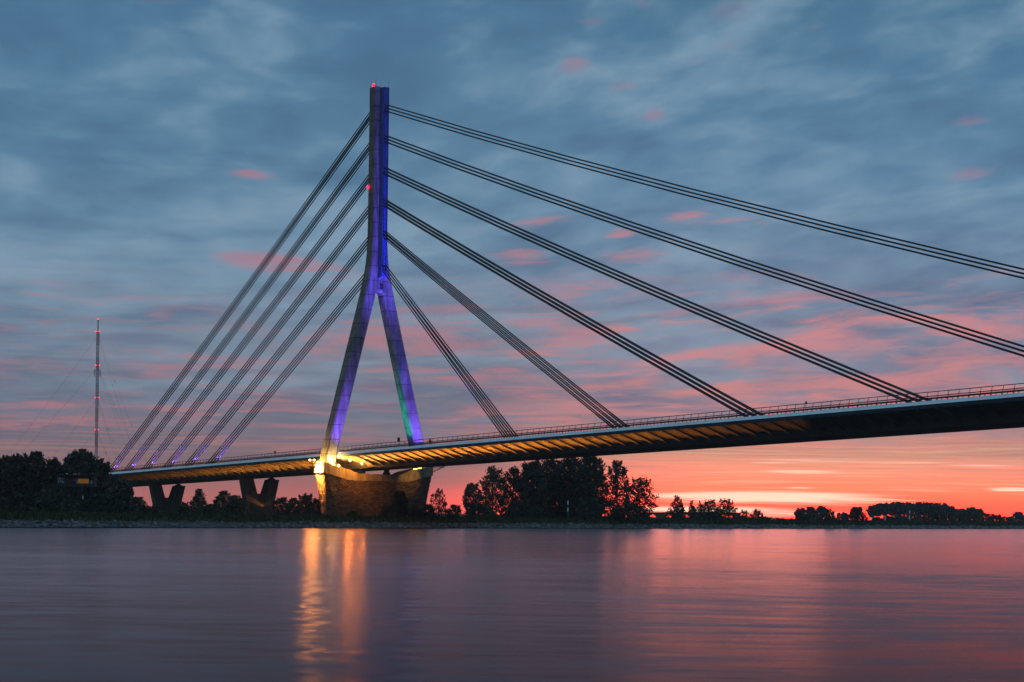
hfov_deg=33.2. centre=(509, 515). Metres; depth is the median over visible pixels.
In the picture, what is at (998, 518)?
bush
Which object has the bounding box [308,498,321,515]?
bush
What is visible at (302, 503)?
bush
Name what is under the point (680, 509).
tree
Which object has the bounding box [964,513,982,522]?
bush
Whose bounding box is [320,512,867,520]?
woods
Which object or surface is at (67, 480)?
window
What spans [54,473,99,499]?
cabin
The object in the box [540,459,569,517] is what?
tree
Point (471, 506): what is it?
tree
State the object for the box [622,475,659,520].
tree
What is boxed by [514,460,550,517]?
tree
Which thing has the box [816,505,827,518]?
tree
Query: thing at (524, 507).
bush
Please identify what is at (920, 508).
poplar
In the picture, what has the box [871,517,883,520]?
bush
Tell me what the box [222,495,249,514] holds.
bush
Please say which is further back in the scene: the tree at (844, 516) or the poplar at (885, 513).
the poplar at (885, 513)
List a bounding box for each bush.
[81,492,135,513]
[127,496,152,513]
[150,504,170,513]
[176,501,191,513]
[182,488,208,513]
[198,503,226,514]
[212,490,230,511]
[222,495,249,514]
[272,497,288,514]
[284,497,299,515]
[295,492,312,515]
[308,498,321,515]
[346,510,359,517]
[378,505,395,518]
[390,490,408,518]
[422,504,436,518]
[446,504,461,518]
[463,503,495,517]
[504,500,546,517]
[569,497,625,520]
[612,501,649,522]
[671,514,679,519]
[698,511,718,519]
[805,514,820,521]
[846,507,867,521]
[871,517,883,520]
[883,515,896,521]
[894,514,908,520]
[906,513,921,521]
[919,511,934,521]
[942,511,956,521]
[954,512,969,521]
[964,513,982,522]
[978,512,991,521]
[990,514,1002,521]
[1002,516,1016,522]
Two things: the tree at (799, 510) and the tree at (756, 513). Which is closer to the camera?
the tree at (756, 513)
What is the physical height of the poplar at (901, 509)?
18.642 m
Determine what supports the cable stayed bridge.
on the bank
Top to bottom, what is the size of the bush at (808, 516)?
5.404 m
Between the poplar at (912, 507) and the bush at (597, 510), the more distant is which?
the poplar at (912, 507)
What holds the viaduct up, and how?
on the bank
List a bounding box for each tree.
[0,455,33,508]
[2,453,29,498]
[23,450,52,496]
[35,457,68,500]
[60,448,101,502]
[92,458,111,488]
[101,475,130,511]
[124,486,133,504]
[430,488,447,518]
[462,483,486,517]
[478,465,507,516]
[497,465,526,516]
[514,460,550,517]
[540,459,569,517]
[557,457,585,518]
[569,456,609,518]
[604,460,631,519]
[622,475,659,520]
[664,495,687,518]
[686,500,697,519]
[696,500,706,518]
[703,499,720,518]
[715,498,737,519]
[736,509,751,519]
[748,509,765,520]
[794,508,806,516]
[794,513,806,521]
[805,506,817,517]
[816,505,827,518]
[823,508,835,521]
[841,512,848,519]
[966,507,971,513]
[971,507,977,515]
[1010,511,1023,521]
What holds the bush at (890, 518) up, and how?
on the bank
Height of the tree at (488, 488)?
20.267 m
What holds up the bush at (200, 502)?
on the bank
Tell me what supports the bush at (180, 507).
on the bank
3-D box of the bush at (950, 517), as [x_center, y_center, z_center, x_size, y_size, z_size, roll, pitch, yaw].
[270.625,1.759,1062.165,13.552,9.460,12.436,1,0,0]
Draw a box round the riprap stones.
[0,519,1023,528]
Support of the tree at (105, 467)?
on the bank
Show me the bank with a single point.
(222, 525)
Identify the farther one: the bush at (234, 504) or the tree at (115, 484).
the bush at (234, 504)
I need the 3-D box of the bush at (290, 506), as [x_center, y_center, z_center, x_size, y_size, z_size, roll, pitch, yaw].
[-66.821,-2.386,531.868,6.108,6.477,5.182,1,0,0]
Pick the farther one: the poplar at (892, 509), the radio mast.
the radio mast
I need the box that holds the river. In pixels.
[0,528,1023,681]
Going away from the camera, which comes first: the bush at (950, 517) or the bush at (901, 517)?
the bush at (901, 517)
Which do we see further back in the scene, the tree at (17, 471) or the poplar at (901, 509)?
the poplar at (901, 509)
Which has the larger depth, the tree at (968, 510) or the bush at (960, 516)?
the tree at (968, 510)
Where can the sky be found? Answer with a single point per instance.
(154, 154)
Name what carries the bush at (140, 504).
on the bank
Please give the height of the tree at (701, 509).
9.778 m
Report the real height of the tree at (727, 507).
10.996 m
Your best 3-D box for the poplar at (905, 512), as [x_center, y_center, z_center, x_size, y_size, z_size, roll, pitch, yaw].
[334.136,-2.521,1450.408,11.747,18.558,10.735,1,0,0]
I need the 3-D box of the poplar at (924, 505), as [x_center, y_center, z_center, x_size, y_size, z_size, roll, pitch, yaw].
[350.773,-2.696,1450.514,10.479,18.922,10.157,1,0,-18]
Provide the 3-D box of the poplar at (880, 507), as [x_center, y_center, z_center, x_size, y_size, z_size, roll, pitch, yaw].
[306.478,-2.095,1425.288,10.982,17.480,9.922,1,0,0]
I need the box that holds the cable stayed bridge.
[109,84,1023,517]
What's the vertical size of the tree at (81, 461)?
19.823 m
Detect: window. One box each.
[65,478,74,482]
[78,479,88,482]
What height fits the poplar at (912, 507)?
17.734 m
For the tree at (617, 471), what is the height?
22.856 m
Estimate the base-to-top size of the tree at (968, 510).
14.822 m
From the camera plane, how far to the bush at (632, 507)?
613.43 m
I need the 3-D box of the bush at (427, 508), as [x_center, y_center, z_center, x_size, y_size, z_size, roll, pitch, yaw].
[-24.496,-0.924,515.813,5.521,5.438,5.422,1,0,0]
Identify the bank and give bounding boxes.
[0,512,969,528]
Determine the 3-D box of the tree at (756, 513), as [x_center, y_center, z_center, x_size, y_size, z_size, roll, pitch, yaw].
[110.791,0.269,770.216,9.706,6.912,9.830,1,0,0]
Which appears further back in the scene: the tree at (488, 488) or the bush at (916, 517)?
the bush at (916, 517)
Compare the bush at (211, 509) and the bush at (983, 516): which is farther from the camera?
the bush at (983, 516)
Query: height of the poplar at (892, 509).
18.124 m
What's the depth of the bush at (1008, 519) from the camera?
1169.45 m
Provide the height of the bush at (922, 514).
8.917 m
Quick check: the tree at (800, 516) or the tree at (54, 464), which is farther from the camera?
the tree at (800, 516)
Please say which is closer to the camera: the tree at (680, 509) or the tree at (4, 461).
the tree at (4, 461)
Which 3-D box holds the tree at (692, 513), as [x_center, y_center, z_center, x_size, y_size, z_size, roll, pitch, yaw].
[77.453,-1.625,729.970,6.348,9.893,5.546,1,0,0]
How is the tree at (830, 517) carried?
on the bank
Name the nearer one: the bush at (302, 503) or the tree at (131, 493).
the tree at (131, 493)
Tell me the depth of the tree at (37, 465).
464.37 m
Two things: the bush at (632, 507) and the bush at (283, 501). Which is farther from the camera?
the bush at (632, 507)
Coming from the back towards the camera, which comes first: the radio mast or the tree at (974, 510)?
the radio mast
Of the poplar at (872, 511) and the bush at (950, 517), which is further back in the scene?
the poplar at (872, 511)
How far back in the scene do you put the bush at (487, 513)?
592.99 m
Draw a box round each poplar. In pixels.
[865,505,878,518]
[875,503,884,516]
[880,502,888,515]
[886,502,898,515]
[895,501,904,514]
[901,502,907,515]
[905,502,918,513]
[916,501,924,515]
[922,501,927,515]
[924,502,937,513]
[935,502,944,514]
[944,506,956,515]
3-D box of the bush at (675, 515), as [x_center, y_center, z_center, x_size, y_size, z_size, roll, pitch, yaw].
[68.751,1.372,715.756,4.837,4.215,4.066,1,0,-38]
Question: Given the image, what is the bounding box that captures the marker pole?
[567,499,568,517]
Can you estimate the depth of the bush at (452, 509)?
529.15 m
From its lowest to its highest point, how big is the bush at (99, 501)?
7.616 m
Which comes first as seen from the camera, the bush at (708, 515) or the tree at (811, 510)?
the bush at (708, 515)
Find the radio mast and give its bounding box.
[9,318,150,503]
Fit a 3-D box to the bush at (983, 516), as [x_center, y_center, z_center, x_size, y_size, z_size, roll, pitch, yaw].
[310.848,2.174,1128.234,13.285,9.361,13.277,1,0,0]
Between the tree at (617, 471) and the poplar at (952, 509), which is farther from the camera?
the poplar at (952, 509)
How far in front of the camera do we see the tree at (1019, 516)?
1297.43 m
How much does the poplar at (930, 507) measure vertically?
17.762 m
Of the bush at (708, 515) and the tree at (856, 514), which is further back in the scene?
the tree at (856, 514)
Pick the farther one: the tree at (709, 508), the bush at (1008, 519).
the bush at (1008, 519)
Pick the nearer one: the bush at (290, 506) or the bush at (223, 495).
the bush at (223, 495)
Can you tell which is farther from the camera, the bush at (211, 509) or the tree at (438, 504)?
the tree at (438, 504)
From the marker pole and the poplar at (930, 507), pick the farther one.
the poplar at (930, 507)
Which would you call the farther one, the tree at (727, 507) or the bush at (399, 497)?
the tree at (727, 507)
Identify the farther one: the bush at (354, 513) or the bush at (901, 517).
the bush at (901, 517)
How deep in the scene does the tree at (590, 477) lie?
615.50 m
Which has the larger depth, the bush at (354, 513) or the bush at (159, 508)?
the bush at (354, 513)
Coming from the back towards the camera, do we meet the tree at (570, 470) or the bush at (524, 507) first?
the tree at (570, 470)
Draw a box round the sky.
[0,0,1023,520]
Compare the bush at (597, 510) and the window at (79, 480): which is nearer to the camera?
the window at (79, 480)
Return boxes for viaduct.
[646,511,746,519]
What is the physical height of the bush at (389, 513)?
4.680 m
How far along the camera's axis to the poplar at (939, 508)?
1422.13 m
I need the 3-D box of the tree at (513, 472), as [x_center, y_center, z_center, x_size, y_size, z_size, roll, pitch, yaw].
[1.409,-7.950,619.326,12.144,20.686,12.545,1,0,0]
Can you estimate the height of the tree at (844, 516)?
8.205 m
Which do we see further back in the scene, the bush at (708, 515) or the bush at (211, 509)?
the bush at (708, 515)
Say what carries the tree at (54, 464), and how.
on the bank
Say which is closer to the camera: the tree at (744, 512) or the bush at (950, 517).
the tree at (744, 512)

